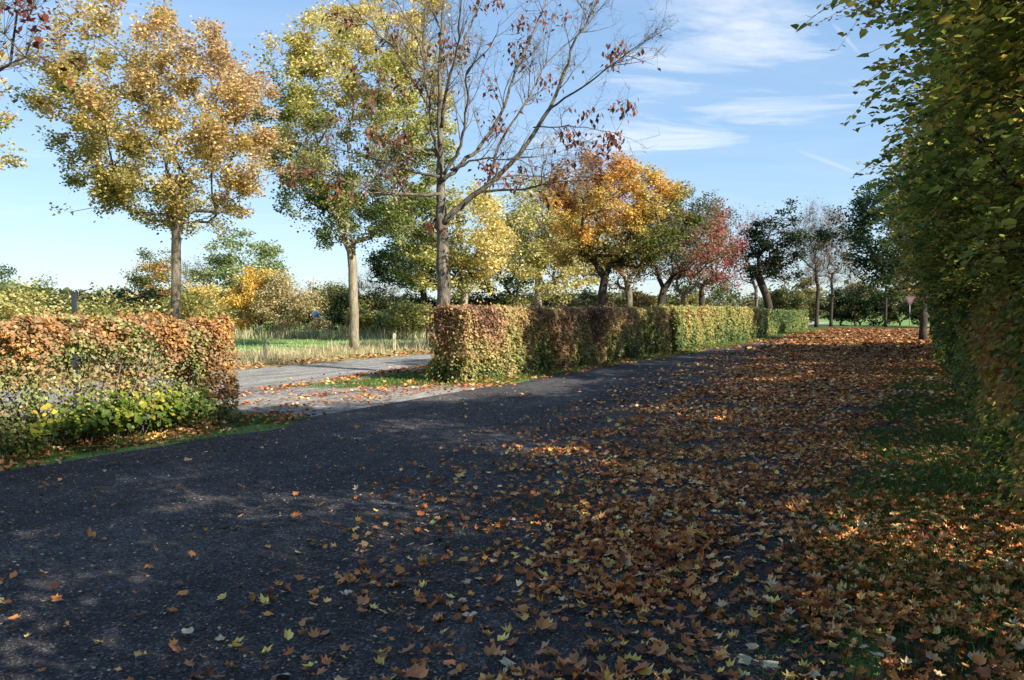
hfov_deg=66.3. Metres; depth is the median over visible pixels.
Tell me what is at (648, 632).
fallen leaf
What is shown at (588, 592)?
fallen leaf
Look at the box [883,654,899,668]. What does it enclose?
fallen leaf
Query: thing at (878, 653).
fallen leaf
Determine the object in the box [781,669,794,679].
fallen leaf
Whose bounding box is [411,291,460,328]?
scrub bush
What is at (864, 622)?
fallen leaf
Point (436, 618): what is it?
fallen leaf
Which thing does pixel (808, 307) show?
scrub bush
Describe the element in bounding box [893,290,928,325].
scrub bush
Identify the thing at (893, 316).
scrub bush
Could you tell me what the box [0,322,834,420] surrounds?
road
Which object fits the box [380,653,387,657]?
fallen leaf
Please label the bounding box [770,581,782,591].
fallen leaf
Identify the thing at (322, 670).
fallen leaf
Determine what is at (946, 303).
hornbeam tree
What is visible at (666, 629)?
fallen leaf
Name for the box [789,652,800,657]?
fallen leaf
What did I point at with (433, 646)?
fallen leaf
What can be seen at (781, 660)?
fallen leaf
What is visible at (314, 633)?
fallen leaf
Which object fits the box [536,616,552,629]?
fallen leaf
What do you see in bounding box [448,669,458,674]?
fallen leaf
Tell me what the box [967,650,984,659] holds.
fallen leaf
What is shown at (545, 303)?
scrub bush
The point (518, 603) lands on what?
fallen leaf
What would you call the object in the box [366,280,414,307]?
bare tree
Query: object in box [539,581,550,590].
fallen leaf
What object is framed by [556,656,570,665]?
fallen leaf
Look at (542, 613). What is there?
fallen leaf
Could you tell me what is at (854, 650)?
fallen leaf
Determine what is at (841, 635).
fallen leaf
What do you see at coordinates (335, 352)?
dry verge
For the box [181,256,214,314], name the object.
bare tree
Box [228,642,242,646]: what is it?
fallen leaf
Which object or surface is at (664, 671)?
fallen leaf
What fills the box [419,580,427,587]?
fallen leaf
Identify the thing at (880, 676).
fallen leaf
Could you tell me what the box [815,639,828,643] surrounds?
fallen leaf
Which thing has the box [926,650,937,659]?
fallen leaf
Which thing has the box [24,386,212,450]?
bramble bush
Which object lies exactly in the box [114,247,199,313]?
field maple
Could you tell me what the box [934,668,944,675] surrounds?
fallen leaf
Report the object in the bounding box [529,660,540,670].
fallen leaf
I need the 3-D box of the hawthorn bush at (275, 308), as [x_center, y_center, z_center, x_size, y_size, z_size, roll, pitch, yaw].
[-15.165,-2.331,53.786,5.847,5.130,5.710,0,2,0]
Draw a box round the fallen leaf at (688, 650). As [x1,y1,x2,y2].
[682,645,694,654]
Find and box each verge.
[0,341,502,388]
[0,417,276,464]
[340,347,714,387]
[807,326,929,328]
[882,351,1023,679]
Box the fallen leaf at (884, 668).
[881,663,892,670]
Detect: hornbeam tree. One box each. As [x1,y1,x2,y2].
[790,0,1023,275]
[807,0,1023,375]
[856,16,1023,355]
[865,180,1021,332]
[892,9,986,153]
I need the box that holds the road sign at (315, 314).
[312,310,318,337]
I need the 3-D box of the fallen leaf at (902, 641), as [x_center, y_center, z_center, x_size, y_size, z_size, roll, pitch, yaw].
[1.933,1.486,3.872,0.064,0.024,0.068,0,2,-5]
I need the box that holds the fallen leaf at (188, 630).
[181,627,193,633]
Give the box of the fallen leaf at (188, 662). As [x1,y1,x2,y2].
[184,658,195,665]
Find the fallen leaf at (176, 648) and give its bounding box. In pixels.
[169,645,182,652]
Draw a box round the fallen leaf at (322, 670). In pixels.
[317,667,327,673]
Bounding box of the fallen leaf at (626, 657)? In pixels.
[624,652,634,659]
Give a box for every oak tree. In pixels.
[0,0,93,113]
[0,263,70,318]
[260,0,677,372]
[362,237,480,330]
[452,231,549,305]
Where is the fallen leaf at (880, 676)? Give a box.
[875,672,890,679]
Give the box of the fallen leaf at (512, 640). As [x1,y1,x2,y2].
[506,637,517,644]
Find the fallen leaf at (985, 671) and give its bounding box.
[973,665,990,677]
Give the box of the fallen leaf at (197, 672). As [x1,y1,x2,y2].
[189,668,203,677]
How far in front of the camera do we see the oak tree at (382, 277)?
55.94 m
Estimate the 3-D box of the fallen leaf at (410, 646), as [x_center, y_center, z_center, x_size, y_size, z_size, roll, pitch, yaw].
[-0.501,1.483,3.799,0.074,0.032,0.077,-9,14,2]
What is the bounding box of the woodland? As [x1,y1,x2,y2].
[1,280,929,318]
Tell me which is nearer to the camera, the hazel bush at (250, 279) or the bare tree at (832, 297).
the hazel bush at (250, 279)
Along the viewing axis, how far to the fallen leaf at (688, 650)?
3.78 m
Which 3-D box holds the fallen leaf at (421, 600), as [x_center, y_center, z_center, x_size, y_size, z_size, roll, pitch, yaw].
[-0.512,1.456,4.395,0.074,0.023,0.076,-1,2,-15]
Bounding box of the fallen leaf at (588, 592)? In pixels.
[585,588,592,596]
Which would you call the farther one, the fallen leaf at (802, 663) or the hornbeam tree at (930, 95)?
the hornbeam tree at (930, 95)
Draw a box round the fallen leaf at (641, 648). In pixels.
[633,642,647,654]
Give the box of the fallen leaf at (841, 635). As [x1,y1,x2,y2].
[838,632,848,637]
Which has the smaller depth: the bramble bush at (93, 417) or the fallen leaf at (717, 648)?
the fallen leaf at (717, 648)
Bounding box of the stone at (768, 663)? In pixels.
[762,660,778,666]
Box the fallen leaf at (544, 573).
[538,568,547,575]
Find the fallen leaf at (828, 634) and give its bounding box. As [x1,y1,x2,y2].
[821,631,830,637]
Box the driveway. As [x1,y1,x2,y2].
[4,377,490,421]
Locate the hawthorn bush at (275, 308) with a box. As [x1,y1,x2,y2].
[248,269,333,334]
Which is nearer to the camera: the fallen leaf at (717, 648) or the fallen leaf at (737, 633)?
the fallen leaf at (717, 648)
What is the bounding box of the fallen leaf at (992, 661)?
[988,657,1002,665]
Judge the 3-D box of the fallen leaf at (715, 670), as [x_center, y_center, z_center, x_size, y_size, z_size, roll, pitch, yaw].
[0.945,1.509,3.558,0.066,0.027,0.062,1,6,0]
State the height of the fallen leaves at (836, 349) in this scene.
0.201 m
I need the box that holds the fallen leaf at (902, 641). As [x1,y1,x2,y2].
[896,639,912,644]
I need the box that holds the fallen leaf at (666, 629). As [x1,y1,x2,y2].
[663,624,674,633]
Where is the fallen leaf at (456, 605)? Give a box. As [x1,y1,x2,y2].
[453,601,461,608]
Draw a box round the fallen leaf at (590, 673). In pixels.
[584,670,597,677]
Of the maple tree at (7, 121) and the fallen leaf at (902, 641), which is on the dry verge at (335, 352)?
the maple tree at (7, 121)
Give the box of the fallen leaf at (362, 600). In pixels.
[357,594,369,604]
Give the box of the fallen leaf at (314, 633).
[308,626,319,636]
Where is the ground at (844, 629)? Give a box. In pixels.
[2,313,929,679]
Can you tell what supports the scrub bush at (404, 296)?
on the ground at (844, 629)
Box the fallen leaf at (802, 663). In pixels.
[799,657,810,667]
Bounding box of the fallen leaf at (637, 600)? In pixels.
[631,594,641,604]
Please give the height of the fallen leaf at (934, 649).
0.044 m
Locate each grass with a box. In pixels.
[0,328,824,470]
[2,328,574,364]
[228,318,561,339]
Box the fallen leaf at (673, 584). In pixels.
[670,582,680,591]
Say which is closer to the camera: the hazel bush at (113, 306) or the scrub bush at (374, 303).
the hazel bush at (113, 306)
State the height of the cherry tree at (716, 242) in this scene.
7.651 m
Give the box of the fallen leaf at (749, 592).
[743,587,752,594]
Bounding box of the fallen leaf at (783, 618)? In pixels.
[780,611,789,620]
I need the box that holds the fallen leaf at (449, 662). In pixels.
[443,659,455,666]
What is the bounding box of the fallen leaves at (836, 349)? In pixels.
[0,327,1023,679]
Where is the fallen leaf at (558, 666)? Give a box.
[551,661,565,669]
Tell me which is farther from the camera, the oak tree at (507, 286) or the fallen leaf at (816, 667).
the oak tree at (507, 286)
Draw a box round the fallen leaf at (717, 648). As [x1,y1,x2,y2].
[711,646,722,651]
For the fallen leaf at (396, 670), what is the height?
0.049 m
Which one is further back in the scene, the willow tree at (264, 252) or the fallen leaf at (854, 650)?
the willow tree at (264, 252)
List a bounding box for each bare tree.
[46,290,96,310]
[77,288,111,310]
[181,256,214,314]
[306,276,346,327]
[339,259,387,298]
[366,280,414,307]
[781,195,850,326]
[799,207,859,326]
[837,264,872,325]
[872,254,900,326]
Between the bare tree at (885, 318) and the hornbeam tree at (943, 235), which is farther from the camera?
the bare tree at (885, 318)
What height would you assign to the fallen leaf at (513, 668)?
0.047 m
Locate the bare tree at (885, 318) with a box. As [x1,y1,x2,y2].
[872,254,900,326]
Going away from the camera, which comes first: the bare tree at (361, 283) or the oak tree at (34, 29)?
the oak tree at (34, 29)
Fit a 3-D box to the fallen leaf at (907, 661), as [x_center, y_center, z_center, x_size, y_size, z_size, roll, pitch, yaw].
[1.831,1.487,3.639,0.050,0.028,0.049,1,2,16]
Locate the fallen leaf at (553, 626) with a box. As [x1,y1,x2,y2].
[546,621,556,630]
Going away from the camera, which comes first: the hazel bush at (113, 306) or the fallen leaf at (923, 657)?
the fallen leaf at (923, 657)
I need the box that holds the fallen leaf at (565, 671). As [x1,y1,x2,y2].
[561,666,570,674]
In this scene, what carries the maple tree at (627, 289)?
on the dry verge at (335, 352)
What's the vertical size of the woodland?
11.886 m
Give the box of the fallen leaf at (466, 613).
[463,611,477,615]
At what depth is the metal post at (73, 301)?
13.59 m
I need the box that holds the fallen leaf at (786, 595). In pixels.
[780,591,792,599]
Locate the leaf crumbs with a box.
[0,391,1023,679]
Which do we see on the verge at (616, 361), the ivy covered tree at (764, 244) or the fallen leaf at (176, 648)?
the ivy covered tree at (764, 244)
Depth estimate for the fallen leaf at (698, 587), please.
4.61 m
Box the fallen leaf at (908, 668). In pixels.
[900,661,911,669]
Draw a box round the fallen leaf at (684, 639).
[681,633,689,643]
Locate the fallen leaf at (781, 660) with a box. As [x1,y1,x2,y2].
[773,658,787,661]
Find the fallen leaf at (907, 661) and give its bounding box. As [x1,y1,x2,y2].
[900,656,911,663]
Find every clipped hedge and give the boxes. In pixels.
[0,295,241,455]
[424,295,672,383]
[650,303,769,350]
[763,307,809,334]
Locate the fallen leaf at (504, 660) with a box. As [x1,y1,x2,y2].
[498,657,515,665]
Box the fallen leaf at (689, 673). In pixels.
[683,670,694,674]
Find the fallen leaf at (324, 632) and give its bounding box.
[319,629,329,634]
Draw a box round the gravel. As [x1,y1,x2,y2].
[0,447,972,679]
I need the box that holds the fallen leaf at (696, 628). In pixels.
[691,618,705,631]
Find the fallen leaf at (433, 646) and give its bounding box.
[427,640,439,648]
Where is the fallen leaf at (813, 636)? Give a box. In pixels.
[811,633,824,640]
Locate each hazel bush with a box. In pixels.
[0,276,119,373]
[23,282,165,366]
[150,276,240,352]
[169,279,248,320]
[208,265,292,333]
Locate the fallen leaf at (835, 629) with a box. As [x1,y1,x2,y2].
[828,621,842,633]
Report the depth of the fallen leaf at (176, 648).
3.78 m
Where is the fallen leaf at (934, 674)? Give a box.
[928,672,942,678]
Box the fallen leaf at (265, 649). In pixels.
[260,644,272,653]
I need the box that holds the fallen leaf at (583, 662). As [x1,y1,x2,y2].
[574,656,586,668]
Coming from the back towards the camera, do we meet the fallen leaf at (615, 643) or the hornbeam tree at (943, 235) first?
the hornbeam tree at (943, 235)
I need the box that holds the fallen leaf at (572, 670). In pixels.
[561,665,576,675]
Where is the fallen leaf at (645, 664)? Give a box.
[635,661,650,670]
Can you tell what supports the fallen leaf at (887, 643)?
on the ground at (844, 629)
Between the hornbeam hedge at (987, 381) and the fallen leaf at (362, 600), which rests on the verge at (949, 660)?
the hornbeam hedge at (987, 381)
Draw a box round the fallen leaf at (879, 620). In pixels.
[874,612,890,623]
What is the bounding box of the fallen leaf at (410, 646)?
[401,643,414,652]
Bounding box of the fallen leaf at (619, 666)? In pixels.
[615,660,629,672]
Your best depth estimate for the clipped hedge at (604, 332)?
21.15 m
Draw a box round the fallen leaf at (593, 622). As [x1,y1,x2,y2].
[588,619,598,626]
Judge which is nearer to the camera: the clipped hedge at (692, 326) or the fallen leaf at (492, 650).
the fallen leaf at (492, 650)
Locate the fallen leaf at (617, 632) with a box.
[612,628,621,635]
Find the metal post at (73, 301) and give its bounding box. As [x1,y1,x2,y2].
[70,292,78,402]
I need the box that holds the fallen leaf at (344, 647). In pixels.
[339,643,351,650]
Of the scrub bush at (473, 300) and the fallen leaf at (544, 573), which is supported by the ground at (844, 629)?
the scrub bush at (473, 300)
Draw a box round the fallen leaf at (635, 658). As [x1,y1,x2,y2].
[629,653,640,660]
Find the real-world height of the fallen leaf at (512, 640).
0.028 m
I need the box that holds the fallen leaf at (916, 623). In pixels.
[909,619,926,627]
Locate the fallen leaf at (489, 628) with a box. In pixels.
[480,625,492,631]
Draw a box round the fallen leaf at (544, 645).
[539,640,549,648]
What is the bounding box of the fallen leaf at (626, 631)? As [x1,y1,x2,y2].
[618,626,630,634]
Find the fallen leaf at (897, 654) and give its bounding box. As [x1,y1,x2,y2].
[887,652,902,658]
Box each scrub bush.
[291,281,361,334]
[317,290,373,333]
[338,303,385,335]
[358,287,395,331]
[370,299,435,336]
[383,293,433,329]
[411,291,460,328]
[450,289,502,328]
[490,289,533,326]
[523,293,580,327]
[569,287,613,321]
[607,286,667,307]
[665,284,716,306]
[704,279,762,307]
[758,288,806,309]
[778,276,838,322]
[812,284,859,325]
[833,275,883,324]
[848,274,898,325]
[870,286,916,325]
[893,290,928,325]
[908,295,929,322]
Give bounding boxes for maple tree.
[0,15,27,170]
[1,0,298,351]
[245,0,469,348]
[374,177,532,329]
[465,168,609,323]
[503,173,628,304]
[532,180,690,306]
[808,169,927,339]
[889,249,933,335]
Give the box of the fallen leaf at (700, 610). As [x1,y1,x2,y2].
[695,606,705,612]
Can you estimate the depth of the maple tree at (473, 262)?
42.41 m
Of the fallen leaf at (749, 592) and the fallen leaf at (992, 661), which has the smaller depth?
the fallen leaf at (992, 661)
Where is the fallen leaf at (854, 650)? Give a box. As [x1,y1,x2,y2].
[850,645,861,652]
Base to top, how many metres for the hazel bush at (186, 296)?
3.158 m
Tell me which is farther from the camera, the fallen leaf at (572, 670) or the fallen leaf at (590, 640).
the fallen leaf at (590, 640)
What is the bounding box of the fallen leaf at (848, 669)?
[845,667,853,671]
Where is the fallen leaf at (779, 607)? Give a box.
[774,600,789,609]
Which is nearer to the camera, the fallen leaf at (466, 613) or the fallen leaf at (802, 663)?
the fallen leaf at (802, 663)
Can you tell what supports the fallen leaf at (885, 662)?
on the verge at (949, 660)
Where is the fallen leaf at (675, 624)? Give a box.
[670,619,683,628]
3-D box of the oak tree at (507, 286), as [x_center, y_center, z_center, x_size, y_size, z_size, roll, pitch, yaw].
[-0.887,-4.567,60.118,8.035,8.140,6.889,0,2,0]
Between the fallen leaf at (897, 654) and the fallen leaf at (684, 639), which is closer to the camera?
the fallen leaf at (897, 654)
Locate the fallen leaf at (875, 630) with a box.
[873,628,884,633]
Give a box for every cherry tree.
[535,146,704,306]
[619,180,733,304]
[660,195,749,305]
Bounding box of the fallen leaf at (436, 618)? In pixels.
[433,611,442,621]
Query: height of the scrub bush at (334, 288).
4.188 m
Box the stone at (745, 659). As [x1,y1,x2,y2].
[736,654,751,664]
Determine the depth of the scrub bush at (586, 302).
70.95 m
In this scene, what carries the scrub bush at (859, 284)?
on the ground at (844, 629)
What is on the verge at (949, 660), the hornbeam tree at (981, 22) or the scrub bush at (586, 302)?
the hornbeam tree at (981, 22)
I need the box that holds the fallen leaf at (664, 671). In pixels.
[662,668,672,673]
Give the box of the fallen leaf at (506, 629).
[501,623,510,631]
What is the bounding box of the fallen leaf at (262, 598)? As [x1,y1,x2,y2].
[259,594,268,603]
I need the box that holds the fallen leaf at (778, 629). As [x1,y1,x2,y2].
[768,625,784,631]
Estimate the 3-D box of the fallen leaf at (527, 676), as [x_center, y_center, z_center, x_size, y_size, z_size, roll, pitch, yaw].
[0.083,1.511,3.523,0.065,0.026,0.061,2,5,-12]
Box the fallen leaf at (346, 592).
[340,589,353,594]
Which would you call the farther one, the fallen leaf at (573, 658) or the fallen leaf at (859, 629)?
the fallen leaf at (859, 629)
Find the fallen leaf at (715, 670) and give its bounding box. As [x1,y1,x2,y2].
[713,668,724,675]
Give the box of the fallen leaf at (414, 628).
[407,622,418,630]
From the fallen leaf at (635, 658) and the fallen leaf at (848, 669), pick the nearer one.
the fallen leaf at (848, 669)
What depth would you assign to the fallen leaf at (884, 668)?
3.56 m
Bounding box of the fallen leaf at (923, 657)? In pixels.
[915,651,928,662]
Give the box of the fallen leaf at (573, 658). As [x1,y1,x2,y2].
[565,651,578,663]
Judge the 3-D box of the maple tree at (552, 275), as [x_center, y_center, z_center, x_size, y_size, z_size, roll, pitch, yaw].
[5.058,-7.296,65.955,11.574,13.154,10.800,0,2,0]
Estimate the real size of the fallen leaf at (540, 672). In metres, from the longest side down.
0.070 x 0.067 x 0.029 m
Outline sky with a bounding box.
[0,0,944,304]
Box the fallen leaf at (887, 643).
[877,636,894,651]
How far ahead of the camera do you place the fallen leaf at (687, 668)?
3.55 m
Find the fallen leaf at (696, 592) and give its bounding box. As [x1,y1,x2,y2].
[690,588,699,595]
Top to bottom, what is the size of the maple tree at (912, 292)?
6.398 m
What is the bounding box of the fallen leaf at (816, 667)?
[809,662,820,671]
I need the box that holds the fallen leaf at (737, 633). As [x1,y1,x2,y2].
[726,630,738,638]
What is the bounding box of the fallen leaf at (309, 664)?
[302,661,314,666]
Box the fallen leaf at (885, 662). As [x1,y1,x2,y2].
[879,657,891,665]
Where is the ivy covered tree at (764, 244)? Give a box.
[735,196,819,309]
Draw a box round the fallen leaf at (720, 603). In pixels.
[715,599,727,606]
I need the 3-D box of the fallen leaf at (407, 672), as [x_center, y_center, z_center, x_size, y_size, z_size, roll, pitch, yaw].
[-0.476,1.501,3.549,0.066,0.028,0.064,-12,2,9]
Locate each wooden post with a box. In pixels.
[263,343,266,359]
[393,333,395,348]
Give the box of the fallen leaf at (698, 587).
[693,585,703,593]
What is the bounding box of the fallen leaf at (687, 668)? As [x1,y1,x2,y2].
[677,665,695,671]
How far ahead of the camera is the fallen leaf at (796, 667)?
3.57 m
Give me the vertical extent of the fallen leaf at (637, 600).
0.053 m
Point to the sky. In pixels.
(747, 107)
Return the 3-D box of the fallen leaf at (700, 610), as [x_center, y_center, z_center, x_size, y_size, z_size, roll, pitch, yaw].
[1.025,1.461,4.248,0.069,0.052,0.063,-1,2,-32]
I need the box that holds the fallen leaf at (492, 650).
[484,642,500,655]
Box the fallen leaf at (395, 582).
[385,580,397,586]
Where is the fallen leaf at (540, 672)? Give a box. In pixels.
[532,668,545,676]
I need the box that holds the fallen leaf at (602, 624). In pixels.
[596,621,606,627]
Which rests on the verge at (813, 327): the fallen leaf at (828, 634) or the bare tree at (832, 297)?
the bare tree at (832, 297)
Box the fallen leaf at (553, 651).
[548,647,558,654]
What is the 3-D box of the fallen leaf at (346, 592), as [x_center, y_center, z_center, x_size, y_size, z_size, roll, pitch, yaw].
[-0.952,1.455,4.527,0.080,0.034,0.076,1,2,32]
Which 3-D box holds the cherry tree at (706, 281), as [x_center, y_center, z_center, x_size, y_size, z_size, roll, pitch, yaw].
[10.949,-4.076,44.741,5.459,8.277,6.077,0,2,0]
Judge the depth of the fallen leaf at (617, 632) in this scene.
4.00 m
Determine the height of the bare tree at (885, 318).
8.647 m
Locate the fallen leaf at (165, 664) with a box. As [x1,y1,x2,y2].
[159,660,171,668]
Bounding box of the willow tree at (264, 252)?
[183,222,295,319]
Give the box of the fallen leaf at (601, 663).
[593,660,605,667]
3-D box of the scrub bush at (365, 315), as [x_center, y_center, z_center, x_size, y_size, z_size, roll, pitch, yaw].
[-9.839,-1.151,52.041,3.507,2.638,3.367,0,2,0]
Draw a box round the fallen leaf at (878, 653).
[869,651,884,656]
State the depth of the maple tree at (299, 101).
33.32 m
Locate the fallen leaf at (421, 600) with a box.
[414,597,426,602]
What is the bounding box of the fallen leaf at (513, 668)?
[507,663,520,671]
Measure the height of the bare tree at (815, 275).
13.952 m
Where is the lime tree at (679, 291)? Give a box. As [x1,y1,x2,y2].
[647,187,751,305]
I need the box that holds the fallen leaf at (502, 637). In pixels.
[497,631,509,640]
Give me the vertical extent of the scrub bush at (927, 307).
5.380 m
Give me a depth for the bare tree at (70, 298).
94.77 m
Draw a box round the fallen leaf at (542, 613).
[539,610,549,615]
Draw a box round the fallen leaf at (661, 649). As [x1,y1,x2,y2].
[651,642,666,655]
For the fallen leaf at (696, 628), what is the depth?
4.05 m
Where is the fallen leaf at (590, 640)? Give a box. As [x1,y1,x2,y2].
[583,638,597,647]
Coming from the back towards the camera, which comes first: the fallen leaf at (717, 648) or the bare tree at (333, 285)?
the bare tree at (333, 285)
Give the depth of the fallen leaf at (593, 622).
4.10 m
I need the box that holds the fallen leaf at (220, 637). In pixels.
[215,634,225,640]
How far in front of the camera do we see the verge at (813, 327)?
80.62 m
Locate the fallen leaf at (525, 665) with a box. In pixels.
[522,661,529,669]
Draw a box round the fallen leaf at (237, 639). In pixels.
[231,636,243,641]
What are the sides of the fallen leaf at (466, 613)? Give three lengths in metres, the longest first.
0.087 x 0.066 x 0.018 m
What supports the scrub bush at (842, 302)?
on the ground at (844, 629)
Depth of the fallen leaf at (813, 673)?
3.52 m
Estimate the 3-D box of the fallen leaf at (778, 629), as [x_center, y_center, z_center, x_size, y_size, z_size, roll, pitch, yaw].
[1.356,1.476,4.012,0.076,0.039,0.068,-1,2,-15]
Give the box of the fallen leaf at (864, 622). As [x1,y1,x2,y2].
[855,612,869,623]
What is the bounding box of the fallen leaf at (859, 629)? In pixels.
[855,625,866,634]
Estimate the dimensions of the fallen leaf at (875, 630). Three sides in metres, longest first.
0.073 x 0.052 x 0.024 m
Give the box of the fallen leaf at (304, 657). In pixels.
[300,654,312,659]
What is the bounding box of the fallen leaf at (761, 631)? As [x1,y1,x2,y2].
[755,628,767,632]
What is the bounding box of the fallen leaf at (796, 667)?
[792,663,806,671]
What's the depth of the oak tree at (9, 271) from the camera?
52.27 m
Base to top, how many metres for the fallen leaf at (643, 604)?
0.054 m
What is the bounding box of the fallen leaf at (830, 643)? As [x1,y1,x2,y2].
[828,640,838,646]
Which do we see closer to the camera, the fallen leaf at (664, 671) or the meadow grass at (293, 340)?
the fallen leaf at (664, 671)
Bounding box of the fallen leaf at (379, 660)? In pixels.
[373,655,383,664]
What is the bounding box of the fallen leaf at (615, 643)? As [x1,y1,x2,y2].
[611,641,622,646]
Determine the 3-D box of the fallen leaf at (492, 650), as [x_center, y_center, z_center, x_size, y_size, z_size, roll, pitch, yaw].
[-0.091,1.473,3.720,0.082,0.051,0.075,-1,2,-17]
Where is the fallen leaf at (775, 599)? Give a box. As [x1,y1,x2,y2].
[767,594,782,603]
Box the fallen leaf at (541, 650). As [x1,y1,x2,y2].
[535,647,547,653]
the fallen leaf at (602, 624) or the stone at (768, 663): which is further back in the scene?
the fallen leaf at (602, 624)
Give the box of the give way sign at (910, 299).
[905,296,914,328]
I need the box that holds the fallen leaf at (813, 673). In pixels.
[807,670,820,679]
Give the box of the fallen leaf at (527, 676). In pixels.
[524,671,537,679]
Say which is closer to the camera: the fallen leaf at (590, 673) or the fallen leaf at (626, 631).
the fallen leaf at (590, 673)
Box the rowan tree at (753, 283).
[721,205,797,306]
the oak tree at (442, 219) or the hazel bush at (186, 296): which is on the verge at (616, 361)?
the oak tree at (442, 219)
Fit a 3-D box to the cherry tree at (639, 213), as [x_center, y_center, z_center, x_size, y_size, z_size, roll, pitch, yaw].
[4.202,-3.650,31.355,6.164,8.404,6.244,1,3,34]
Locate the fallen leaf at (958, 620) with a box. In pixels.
[954,616,965,627]
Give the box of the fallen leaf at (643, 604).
[637,600,647,610]
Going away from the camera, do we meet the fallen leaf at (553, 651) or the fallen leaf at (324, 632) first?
the fallen leaf at (553, 651)
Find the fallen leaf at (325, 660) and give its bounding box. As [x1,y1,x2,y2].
[321,655,330,664]
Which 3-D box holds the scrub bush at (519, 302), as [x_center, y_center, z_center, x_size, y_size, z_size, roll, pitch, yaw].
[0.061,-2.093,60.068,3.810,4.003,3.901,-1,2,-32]
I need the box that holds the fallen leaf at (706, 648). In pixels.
[701,646,712,650]
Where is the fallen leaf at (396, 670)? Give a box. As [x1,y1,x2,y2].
[391,666,404,674]
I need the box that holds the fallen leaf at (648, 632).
[643,628,653,635]
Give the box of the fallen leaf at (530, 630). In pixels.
[528,625,536,633]
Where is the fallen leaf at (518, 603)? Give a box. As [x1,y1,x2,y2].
[512,600,523,604]
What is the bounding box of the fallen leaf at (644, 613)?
[640,610,650,616]
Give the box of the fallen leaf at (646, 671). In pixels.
[637,663,653,674]
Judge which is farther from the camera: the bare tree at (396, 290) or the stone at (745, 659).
the bare tree at (396, 290)
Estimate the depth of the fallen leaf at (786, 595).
4.49 m
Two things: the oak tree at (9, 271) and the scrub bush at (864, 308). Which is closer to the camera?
the oak tree at (9, 271)
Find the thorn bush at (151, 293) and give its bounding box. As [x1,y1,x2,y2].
[79,283,170,316]
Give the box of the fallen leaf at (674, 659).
[667,652,683,664]
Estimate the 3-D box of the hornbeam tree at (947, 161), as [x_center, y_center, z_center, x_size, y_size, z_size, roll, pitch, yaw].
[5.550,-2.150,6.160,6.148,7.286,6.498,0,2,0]
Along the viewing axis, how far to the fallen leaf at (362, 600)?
4.38 m
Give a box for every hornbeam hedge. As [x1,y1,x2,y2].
[928,298,959,370]
[946,270,1023,541]
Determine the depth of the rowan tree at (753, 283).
63.75 m
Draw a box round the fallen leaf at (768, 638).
[761,636,774,640]
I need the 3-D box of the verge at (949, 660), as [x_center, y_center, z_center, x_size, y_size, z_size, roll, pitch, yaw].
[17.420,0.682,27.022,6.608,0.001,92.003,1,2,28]
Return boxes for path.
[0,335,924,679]
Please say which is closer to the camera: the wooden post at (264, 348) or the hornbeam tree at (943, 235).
the hornbeam tree at (943, 235)
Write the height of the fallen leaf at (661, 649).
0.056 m
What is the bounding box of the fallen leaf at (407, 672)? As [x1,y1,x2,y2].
[402,666,412,677]
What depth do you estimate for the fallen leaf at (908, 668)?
3.59 m
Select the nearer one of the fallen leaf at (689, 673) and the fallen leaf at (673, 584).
the fallen leaf at (689, 673)
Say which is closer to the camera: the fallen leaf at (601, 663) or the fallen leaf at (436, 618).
the fallen leaf at (601, 663)
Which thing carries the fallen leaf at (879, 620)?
on the verge at (949, 660)
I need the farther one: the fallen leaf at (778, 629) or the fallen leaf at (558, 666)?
the fallen leaf at (778, 629)
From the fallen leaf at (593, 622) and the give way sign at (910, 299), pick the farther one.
the give way sign at (910, 299)
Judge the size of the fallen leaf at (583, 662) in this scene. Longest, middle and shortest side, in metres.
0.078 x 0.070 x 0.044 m
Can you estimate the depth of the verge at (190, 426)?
10.07 m
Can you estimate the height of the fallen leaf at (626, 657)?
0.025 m
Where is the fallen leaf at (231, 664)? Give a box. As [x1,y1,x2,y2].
[226,661,238,667]
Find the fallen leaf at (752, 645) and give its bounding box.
[745,643,758,648]
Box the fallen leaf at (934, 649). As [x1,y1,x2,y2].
[928,645,941,650]

